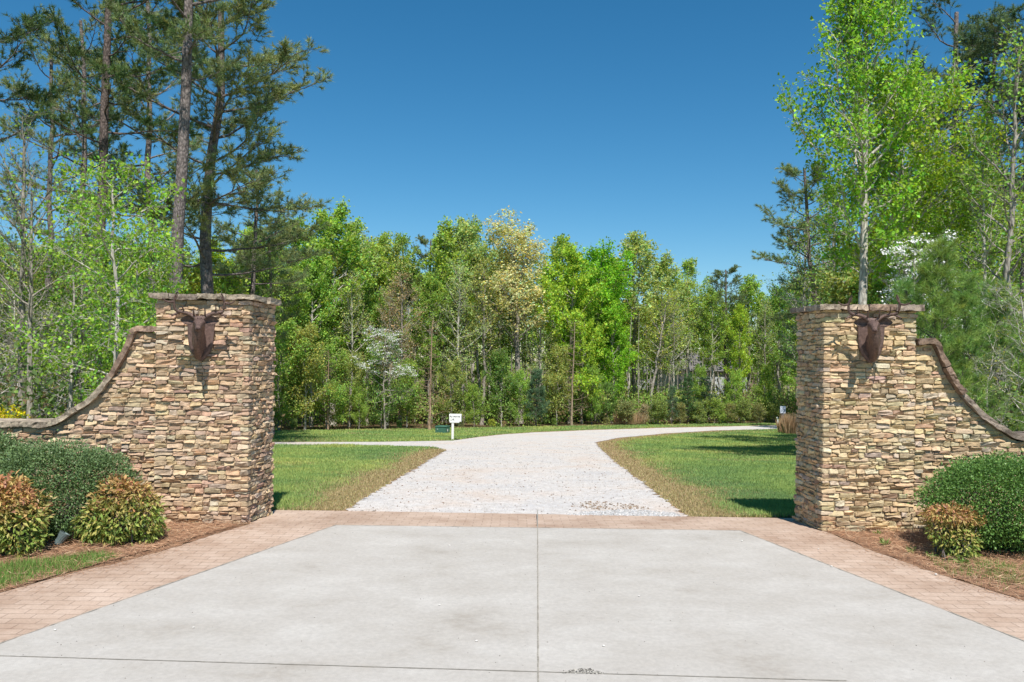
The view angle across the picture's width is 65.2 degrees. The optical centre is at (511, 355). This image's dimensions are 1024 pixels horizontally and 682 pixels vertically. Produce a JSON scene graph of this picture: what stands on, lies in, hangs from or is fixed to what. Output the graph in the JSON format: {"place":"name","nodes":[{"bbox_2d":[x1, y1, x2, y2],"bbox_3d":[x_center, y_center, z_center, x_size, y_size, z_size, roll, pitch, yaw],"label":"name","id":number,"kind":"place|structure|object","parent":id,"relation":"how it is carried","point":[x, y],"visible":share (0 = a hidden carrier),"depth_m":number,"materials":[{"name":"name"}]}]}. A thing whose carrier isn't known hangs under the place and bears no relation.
{"place":"outdoors","nodes":[
{"label":"outdoors","id":0,"kind":"place"},
{"bbox_2d":[35,367,794,430],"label":"forest floor","id":1,"kind":"structure","parent":0,"point":[394,425],"depth_m":54.05,"materials":[{"name":"green plant"}]},
{"bbox_2d":[262,257,318,427],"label":"broadleaf tree","id":2,"kind":"object","parent":1,"relation":"on","point":[290,309],"visible":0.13,"depth_m":44.62,"materials":[{"name":"green plant"}]},
{"bbox_2d":[273,316,315,429],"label":"tree","id":3,"kind":"object","parent":1,"relation":"on","point":[298,357],"visible":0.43,"depth_m":41.82,"materials":[{"name":"green plant"}]},
{"bbox_2d":[275,322,335,429],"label":"tree","id":4,"kind":"object","parent":1,"relation":"on","point":[310,333],"visible":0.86,"depth_m":42.32,"materials":[{"name":"green plant"}]},
{"bbox_2d":[289,243,343,426],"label":"broadleaf tree","id":5,"kind":"object","parent":1,"relation":"on","point":[319,282],"visible":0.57,"depth_m":47.06,"materials":[{"name":"green plant"}]},
{"bbox_2d":[289,334,354,429],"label":"tree","id":6,"kind":"object","parent":1,"relation":"on","point":[332,351],"visible":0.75,"depth_m":43.81,"materials":[{"name":"green plant"}]},
{"bbox_2d":[299,196,384,425],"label":"broadleaf tree","id":7,"kind":"object","parent":1,"relation":"on","point":[333,231],"visible":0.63,"depth_m":48.69,"materials":[{"name":"green plant"}]},
{"bbox_2d":[322,266,378,426],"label":"broadleaf tree","id":8,"kind":"object","parent":1,"relation":"on","point":[352,315],"visible":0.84,"depth_m":47.74,"materials":[{"name":"green plant"}]},
{"bbox_2d":[330,347,371,428],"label":"tree","id":9,"kind":"object","parent":1,"relation":"on","point":[346,369],"visible":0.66,"depth_m":44.98,"materials":[{"name":"green plant"}]},
{"bbox_2d":[339,278,394,425],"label":"broadleaf tree","id":10,"kind":"object","parent":1,"relation":"on","point":[368,299],"visible":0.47,"depth_m":49.27,"materials":[{"name":"green plant"}]},
{"bbox_2d":[335,231,422,421],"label":"broadleaf tree","id":11,"kind":"object","parent":1,"relation":"on","point":[395,248],"visible":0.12,"depth_m":52.60,"materials":[{"name":"green plant"}]},
{"bbox_2d":[369,230,410,421],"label":"broadleaf tree","id":12,"kind":"object","parent":1,"relation":"on","point":[385,236],"visible":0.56,"depth_m":51.86,"materials":[{"name":"green plant"}]},
{"bbox_2d":[4,306,795,404],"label":"wood","id":13,"kind":"object","parent":1,"relation":"on","point":[649,372],"visible":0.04,"depth_m":82.74,"materials":[{"name":"green plant"}]},
{"bbox_2d":[377,270,431,426],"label":"broadleaf tree","id":14,"kind":"object","parent":1,"relation":"on","point":[399,284],"visible":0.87,"depth_m":48.87,"materials":[{"name":"green plant"}]},
{"bbox_2d":[390,231,426,416],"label":"broadleaf tree","id":15,"kind":"object","parent":1,"relation":"on","point":[417,274],"visible":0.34,"depth_m":53.56,"materials":[{"name":"green plant"}]},
{"bbox_2d":[50,372,797,429],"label":"undergrowth","id":16,"kind":"object","parent":1,"relation":"on","point":[790,400],"visible":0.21,"depth_m":54.45,"materials":[{"name":"green plant"}]},
{"bbox_2d":[403,269,454,424],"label":"broadleaf tree","id":17,"kind":"object","parent":1,"relation":"on","point":[429,281],"visible":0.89,"depth_m":50.73,"materials":[{"name":"green plant"}]},
{"bbox_2d":[414,214,478,422],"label":"broadleaf tree","id":18,"kind":"object","parent":1,"relation":"on","point":[438,262],"visible":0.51,"depth_m":52.72,"materials":[{"name":"green plant"}]},
{"bbox_2d":[436,358,468,426],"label":"tree","id":19,"kind":"object","parent":1,"relation":"on","point":[453,370],"visible":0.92,"depth_m":48.99,"materials":[{"name":"green plant"}]},
{"bbox_2d":[417,213,500,423],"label":"broadleaf tree","id":20,"kind":"object","parent":1,"relation":"on","point":[465,232],"visible":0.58,"depth_m":52.63,"materials":[{"name":"green plant"}]},
{"bbox_2d":[428,255,492,425],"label":"broadleaf tree","id":21,"kind":"object","parent":1,"relation":"on","point":[463,294],"visible":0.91,"depth_m":50.56,"materials":[{"name":"green plant"}]},
{"bbox_2d":[461,258,507,424],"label":"broadleaf tree","id":22,"kind":"object","parent":1,"relation":"on","point":[485,287],"visible":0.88,"depth_m":51.65,"materials":[{"name":"green plant"}]},
{"bbox_2d":[478,282,519,421],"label":"broadleaf tree","id":23,"kind":"object","parent":1,"relation":"on","point":[507,341],"visible":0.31,"depth_m":54.95,"materials":[{"name":"green plant"}]},
{"bbox_2d":[481,347,522,425],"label":"tree","id":24,"kind":"object","parent":1,"relation":"on","point":[500,357],"visible":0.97,"depth_m":50.45,"materials":[{"name":"green plant"}]},
{"bbox_2d":[478,206,554,423],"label":"broadleaf tree","id":25,"kind":"object","parent":1,"relation":"on","point":[516,274],"visible":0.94,"depth_m":53.35,"materials":[{"name":"beige plant"}]},
{"bbox_2d":[273,296,795,424],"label":"sapling stems","id":26,"kind":"object","parent":1,"relation":"on","point":[639,373],"visible":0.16,"depth_m":61.44,"materials":[{"name":"green plant"}]},
{"bbox_2d":[523,368,550,425],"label":"young pine","id":27,"kind":"object","parent":1,"relation":"on","point":[540,390],"visible":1,"depth_m":50.59,"materials":[{"name":"green plant"}]},
{"bbox_2d":[526,233,582,418],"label":"broadleaf tree","id":28,"kind":"object","parent":1,"relation":"on","point":[556,255],"visible":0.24,"depth_m":59.23,"materials":[{"name":"green plant"}]},
{"bbox_2d":[539,343,576,425],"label":"tree","id":29,"kind":"object","parent":1,"relation":"on","point":[558,356],"visible":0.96,"depth_m":52.22,"materials":[{"name":"green plant"}]},
{"bbox_2d":[535,242,614,422],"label":"broadleaf tree","id":30,"kind":"object","parent":1,"relation":"on","point":[576,264],"visible":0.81,"depth_m":54.15,"materials":[{"name":"green plant"}]},
{"bbox_2d":[568,297,604,423],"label":"broadleaf tree","id":31,"kind":"object","parent":1,"relation":"on","point":[589,326],"visible":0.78,"depth_m":54.01,"materials":[{"name":"green plant"}]},
{"bbox_2d":[550,236,641,421],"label":"broadleaf tree","id":32,"kind":"object","parent":1,"relation":"on","point":[618,280],"visible":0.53,"depth_m":56.08,"materials":[{"name":"green plant"}]},
{"bbox_2d":[593,287,637,422],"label":"broadleaf tree","id":33,"kind":"object","parent":1,"relation":"on","point":[617,321],"visible":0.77,"depth_m":55.39,"materials":[{"name":"green plant"}]},
{"bbox_2d":[591,230,671,410],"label":"broadleaf tree","id":34,"kind":"object","parent":1,"relation":"on","point":[640,246],"visible":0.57,"depth_m":60.24,"materials":[{"name":"green plant"}]},
{"bbox_2d":[634,283,694,416],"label":"broadleaf tree","id":35,"kind":"object","parent":1,"relation":"on","point":[661,336],"visible":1,"depth_m":58.04,"materials":[{"name":"green plant"}]},
{"bbox_2d":[639,249,693,415],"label":"broadleaf tree","id":36,"kind":"object","parent":1,"relation":"on","point":[665,272],"visible":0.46,"depth_m":62.33,"materials":[{"name":"green plant"}]},
{"bbox_2d":[648,287,696,420],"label":"broadleaf tree","id":37,"kind":"object","parent":1,"relation":"on","point":[672,361],"visible":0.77,"depth_m":59.29,"materials":[{"name":"green plant"}]},
{"bbox_2d":[663,257,711,386],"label":"broadleaf tree","id":38,"kind":"object","parent":1,"relation":"on","point":[690,264],"visible":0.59,"depth_m":63.65,"materials":[{"name":"green plant"}]},
{"bbox_2d":[652,350,752,401],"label":"house","id":39,"kind":"structure","parent":1,"relation":"on","point":[678,377],"depth_m":84.13,"materials":[{"name":"grey"}]},
{"bbox_2d":[697,293,731,419],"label":"broadleaf tree","id":40,"kind":"object","parent":1,"relation":"on","point":[709,317],"visible":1,"depth_m":60.02,"materials":[{"name":"green plant"}]},
{"bbox_2d":[694,264,752,398],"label":"pine tree","id":41,"kind":"object","parent":1,"relation":"on","point":[717,275],"visible":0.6,"depth_m":61.32,"materials":[{"name":"green plant"}]},
{"bbox_2d":[722,303,755,419],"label":"broadleaf tree","id":42,"kind":"object","parent":1,"relation":"on","point":[740,313],"visible":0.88,"depth_m":59.74,"materials":[{"name":"green plant"}]},
{"bbox_2d":[726,274,770,417],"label":"broadleaf tree","id":43,"kind":"object","parent":1,"relation":"on","point":[749,281],"visible":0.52,"depth_m":62.84,"materials":[{"name":"green plant"}]},
{"bbox_2d":[750,281,798,414],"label":"broadleaf tree","id":44,"kind":"object","parent":1,"relation":"on","point":[777,355],"visible":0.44,"depth_m":62.46,"materials":[{"name":"green plant"}]},
{"bbox_2d":[0,525,1023,681],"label":"concrete drive","id":45,"kind":"structure","parent":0,"point":[359,597],"depth_m":6.02,"materials":[{"name":"grey concrete"}]},
{"bbox_2d":[0,360,1023,600],"bbox_3d":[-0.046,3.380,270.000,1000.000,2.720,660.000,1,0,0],"label":"ground","id":46,"kind":"structure","parent":0,"point":[511,433],"depth_m":30.62,"materials":[{"name":"green plant"}]},
{"bbox_2d":[0,15,132,406],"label":"pine tree","id":47,"kind":"object","parent":46,"relation":"on","point":[45,59],"visible":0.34,"depth_m":32.83,"materials":[{"name":"green plant"}]},
{"bbox_2d":[0,326,158,519],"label":"wing wall","id":48,"kind":"structure","parent":46,"relation":"on","point":[116,407],"depth_m":9.37,"materials":[{"name":"stone"}]},
{"bbox_2d":[0,518,248,591],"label":"mulch bed","id":49,"kind":"object","parent":46,"relation":"on","point":[172,537],"visible":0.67,"depth_m":7.98,"materials":[{"name":"soil"}]},
{"bbox_2d":[0,470,56,557],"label":"nandina shrub","id":50,"kind":"object","parent":49,"relation":"on","point":[16,500],"visible":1,"depth_m":7.73,"materials":[{"name":"green plant"}]},
{"bbox_2d":[0,549,118,588],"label":"grass tufts","id":51,"kind":"object","parent":49,"relation":"on","point":[29,562],"visible":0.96,"depth_m":7.31,"materials":[{"name":"green plant"}]},
{"bbox_2d":[0,429,145,542],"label":"boxwood bush","id":52,"kind":"object","parent":49,"relation":"on","point":[61,457],"visible":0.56,"depth_m":8.36,"materials":[{"name":"green plant"}]},
{"bbox_2d":[68,473,167,546],"bbox_3d":[-4.070,1.597,8.344,0.935,0.781,0.742,1,0,0],"label":"nandina shrub","id":53,"kind":"object","parent":49,"relation":"on","point":[129,529],"visible":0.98,"depth_m":8.22,"materials":[{"name":"green plant"}]},
{"bbox_2d":[58,0,334,293],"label":"pine tree","id":54,"kind":"object","parent":46,"relation":"on","point":[206,203],"visible":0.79,"depth_m":25.43,"materials":[{"name":"green plant"}]},
{"bbox_2d":[148,293,281,523],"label":"gate pillar","id":55,"kind":"structure","parent":46,"relation":"on","point":[214,444],"depth_m":9.30,"materials":[{"name":"stone"}]},
{"bbox_2d":[162,292,235,360],"bbox_3d":[-3.476,-0.319,9.045,0.735,0.774,0.555,1,0,0],"label":"deer head sculpture","id":56,"kind":"object","parent":55,"relation":"attached to","point":[201,331],"visible":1,"depth_m":9.04,"materials":[{"name":"metal"}]},
{"bbox_2d":[212,164,310,316],"bbox_3d":[-10.778,-2.285,33.823,4.276,12.058,5.015,1,0,-2],"label":"pine tree","id":57,"kind":"object","parent":46,"relation":"on","point":[255,253],"visible":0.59,"depth_m":33.40,"materials":[{"name":"green plant"}]},
{"bbox_2d":[228,215,312,433],"bbox_3d":[-10.979,-1.236,35.938,4.022,10.110,3.430,1,0,33],"label":"pine tree","id":58,"kind":"object","parent":46,"relation":"on","point":[271,273],"visible":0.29,"depth_m":35.94,"materials":[{"name":"green plant"}]},
{"bbox_2d":[271,443,445,510],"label":"lawn grass","id":59,"kind":"structure","parent":46,"relation":"on","point":[327,477],"depth_m":15.65,"materials":[{"name":"green plant"}]},
{"bbox_2d":[351,324,418,428],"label":"flowering tree","id":60,"kind":"object","parent":46,"relation":"on","point":[378,372],"visible":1,"depth_m":44.82,"materials":[{"name":"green plant"}]},
{"bbox_2d":[0,510,1023,642],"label":"paver border","id":61,"kind":"object","parent":46,"relation":"on","point":[23,611],"visible":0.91,"depth_m":7.79,"materials":[{"name":"brick"}]},
{"bbox_2d":[272,422,779,441],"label":"lawn grass","id":62,"kind":"structure","parent":46,"relation":"on","point":[414,434],"depth_m":40.32,"materials":[{"name":"green plant"}]},
{"bbox_2d":[762,204,832,362],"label":"broadleaf tree","id":63,"kind":"object","parent":46,"relation":"on","point":[779,294],"visible":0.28,"depth_m":35.82,"materials":[{"name":"green plant"}]},
{"bbox_2d":[751,162,873,327],"bbox_3d":[12.246,-2.042,32.936,4.829,12.108,4.152,1,0,16],"label":"pine tree","id":64,"kind":"object","parent":46,"relation":"on","point":[794,172],"visible":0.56,"depth_m":32.80,"materials":[{"name":"green plant"}]},
{"bbox_2d":[787,181,873,305],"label":"broadleaf tree","id":65,"kind":"object","parent":46,"relation":"on","point":[807,284],"visible":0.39,"depth_m":30.12,"materials":[{"name":"green plant"}]},
{"bbox_2d":[793,266,878,376],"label":"broadleaf tree","id":66,"kind":"object","parent":46,"relation":"on","point":[837,292],"visible":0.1,"depth_m":26.44,"materials":[{"name":"green plant"}]},
{"bbox_2d":[790,304,924,531],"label":"gate pillar","id":67,"kind":"structure","parent":46,"relation":"on","point":[854,439],"depth_m":9.36,"materials":[{"name":"stone"}]},
{"bbox_2d":[838,295,911,362],"bbox_3d":[4.045,-0.300,9.100,0.726,0.774,0.565,1,0,0],"label":"deer head sculpture","id":68,"kind":"object","parent":67,"relation":"attached to","point":[870,334],"visible":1,"depth_m":9.10,"materials":[{"name":"metal"}]},
{"bbox_2d":[773,0,991,304],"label":"broadleaf tree","id":69,"kind":"object","parent":46,"relation":"on","point":[866,13],"visible":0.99,"depth_m":20.15,"materials":[{"name":"green plant"}]},
{"bbox_2d":[826,525,1023,599],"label":"mulch bed","id":70,"kind":"object","parent":46,"relation":"on","point":[944,573],"visible":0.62,"depth_m":8.13,"materials":[{"name":"soil"}]},
{"bbox_2d":[917,499,986,561],"bbox_3d":[4.494,1.780,8.121,0.696,0.620,0.523,1,0,0],"label":"nandina shrub","id":71,"kind":"object","parent":70,"relation":"on","point":[947,546],"visible":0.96,"depth_m":8.06,"materials":[{"name":"green plant"}]},
{"bbox_2d":[906,446,1023,553],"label":"boxwood bush","id":72,"kind":"object","parent":70,"relation":"on","point":[1001,530],"visible":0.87,"depth_m":8.27,"materials":[{"name":"green plant"}]},
{"bbox_2d":[925,547,1023,591],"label":"weeds","id":73,"kind":"object","parent":70,"relation":"on","point":[993,563],"visible":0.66,"depth_m":7.63,"materials":[{"name":"green plant"}]},
{"bbox_2d":[911,338,1023,530],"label":"wing wall","id":74,"kind":"structure","parent":46,"relation":"on","point":[953,419],"depth_m":9.43,"materials":[{"name":"stone"}]},
{"bbox_2d":[0,0,1023,361],"label":"sky","id":75,"kind":"structure","parent":0,"point":[592,121],"materials":[{"name":"blue"}]},
{"bbox_2d":[275,425,776,515],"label":"gravel road","id":76,"kind":"structure","parent":0,"point":[588,437],"depth_m":14.87,"materials":[{"name":"grey gravel"}]},
{"bbox_2d":[280,425,773,516],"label":"verge","id":77,"kind":"structure","parent":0,"point":[409,471],"depth_m":22.91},
{"bbox_2d":[598,428,796,516],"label":"lawn grass","id":78,"kind":"structure","parent":77,"relation":"on","point":[727,473],"depth_m":17.58,"materials":[{"name":"green plant"}]},
{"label":"forest floor","id":79,"kind":"structure","parent":0,"visible":0},
{"bbox_2d":[0,278,67,416],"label":"broadleaf tree","id":80,"kind":"object","parent":79,"relation":"on","point":[7,311],"visible":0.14,"depth_m":25.66,"materials":[{"name":"green plant"}]},
{"bbox_2d":[0,4,73,143],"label":"pine tree","id":81,"kind":"object","parent":79,"relation":"on","point":[18,30],"visible":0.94,"depth_m":22.46,"materials":[{"name":"green plant"}]},
{"bbox_2d":[0,160,90,418],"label":"budding tree","id":82,"kind":"object","parent":79,"relation":"on","point":[31,274],"visible":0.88,"depth_m":16.49,"materials":[{"name":"green plant"}]},
{"bbox_2d":[0,106,100,418],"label":"budding tree","id":83,"kind":"object","parent":79,"relation":"on","point":[22,310],"visible":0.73,"depth_m":16.98,"materials":[{"name":"green plant"}]},
{"bbox_2d":[0,225,134,417],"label":"leafy sapling","id":84,"kind":"object","parent":79,"relation":"on","point":[56,263],"visible":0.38,"depth_m":17.29,"materials":[{"name":"green plant"}]},
{"bbox_2d":[0,1,141,366],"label":"pine tree","id":85,"kind":"object","parent":79,"relation":"on","point":[57,103],"visible":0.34,"depth_m":28.69,"materials":[{"name":"green plant"}]},
{"bbox_2d":[50,184,109,402],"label":"broadleaf tree","id":86,"kind":"object","parent":79,"relation":"on","point":[77,297],"visible":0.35,"depth_m":18.87,"materials":[{"name":"green plant"}]},
{"bbox_2d":[10,147,194,417],"bbox_3d":[-7.418,-0.702,15.320,3.210,6.551,3.564,1,0,26],"label":"leafy sapling","id":87,"kind":"object","parent":79,"relation":"on","point":[109,215],"visible":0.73,"depth_m":15.04,"materials":[{"name":"green plant"}]},
{"bbox_2d":[19,0,203,381],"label":"pine tree","id":88,"kind":"object","parent":79,"relation":"on","point":[103,140],"visible":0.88,"depth_m":24.00,"materials":[{"name":"green plant"}]},
{"bbox_2d":[63,206,198,376],"bbox_3d":[-8.139,-0.281,17.245,2.655,5.795,2.391,1,0,-28],"label":"leafy sapling","id":89,"kind":"object","parent":79,"relation":"on","point":[161,259],"visible":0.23,"depth_m":16.88,"materials":[{"name":"green plant"}]},
{"bbox_2d":[52,0,210,303],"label":"pine tree","id":90,"kind":"object","parent":79,"relation":"on","point":[194,144],"visible":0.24,"depth_m":30.89,"materials":[{"name":"green plant"}]},
{"bbox_2d":[0,316,284,437],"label":"undergrowth","id":91,"kind":"object","parent":79,"relation":"on","point":[13,390],"visible":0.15,"depth_m":15.55,"materials":[{"name":"leaf"},{"name":"bark"}]},
{"bbox_2d":[101,0,273,293],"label":"pine tree","id":92,"kind":"object","parent":79,"relation":"on","point":[187,29],"visible":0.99,"depth_m":20.00,"materials":[{"name":"green plant"}]},
{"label":"forest floor","id":93,"kind":"structure","parent":0,"visible":0},
{"bbox_2d":[801,41,1012,304],"bbox_3d":[10.739,-2.591,21.626,4.549,11.750,4.983,1,0,-18],"label":"broadleaf tree","id":94,"kind":"object","parent":93,"relation":"on","point":[939,176],"visible":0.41,"depth_m":21.12,"materials":[{"name":"green plant"}]},
{"bbox_2d":[877,227,985,372],"bbox_3d":[9.694,-0.019,19.057,2.188,6.069,2.873,1,0,-28],"label":"flowering tree","id":95,"kind":"object","parent":93,"relation":"on","point":[908,264],"visible":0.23,"depth_m":18.91,"materials":[{"name":"white plant"}]},
{"bbox_2d":[895,233,997,409],"bbox_3d":[7.907,0.121,14.943,2.177,5.013,2.195,1,0,27],"label":"young pine","id":96,"kind":"object","parent":93,"relation":"on","point":[935,276],"visible":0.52,"depth_m":14.84,"materials":[{"name":"green plant"}]},
{"bbox_2d":[883,0,1023,338],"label":"pine tree","id":97,"kind":"object","parent":93,"relation":"on","point":[957,27],"visible":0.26,"depth_m":30.20,"materials":[{"name":"green plant"}]},
{"bbox_2d":[885,144,1023,346],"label":"broadleaf tree","id":98,"kind":"object","parent":93,"relation":"on","point":[943,206],"visible":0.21,"depth_m":23.39,"materials":[{"name":"green plant"}]},
{"bbox_2d":[913,31,1023,397],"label":"pine tree","id":99,"kind":"object","parent":93,"relation":"on","point":[971,55],"visible":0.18,"depth_m":29.06,"materials":[{"name":"green plant"}]},
{"bbox_2d":[929,268,1023,431],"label":"young pine","id":100,"kind":"object","parent":93,"relation":"on","point":[970,287],"visible":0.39,"depth_m":15.88,"materials":[{"name":"green plant"}]},
{"bbox_2d":[930,111,1023,387],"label":"broadleaf tree","id":101,"kind":"object","parent":93,"relation":"on","point":[989,212],"visible":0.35,"depth_m":20.86,"materials":[{"name":"green plant"}]},
{"bbox_2d":[942,19,1023,424],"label":"broadleaf tree","id":102,"kind":"object","parent":93,"relation":"on","point":[1011,202],"visible":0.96,"depth_m":19.13,"materials":[{"name":"green plant"}]},
{"bbox_2d":[953,3,1023,356],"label":"pine tree","id":103,"kind":"object","parent":93,"relation":"on","point":[1012,14],"visible":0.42,"depth_m":27.52,"materials":[{"name":"green plant"}]},
{"bbox_2d":[968,279,1023,428],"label":"tree","id":104,"kind":"object","parent":93,"relation":"on","point":[1012,309],"visible":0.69,"depth_m":15.56,"materials":[{"name":"green plant"}]},
{"bbox_2d":[970,275,1023,430],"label":"young pine","id":105,"kind":"object","parent":93,"relation":"on","point":[986,317],"visible":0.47,"depth_m":16.88,"materials":[{"name":"green plant"}]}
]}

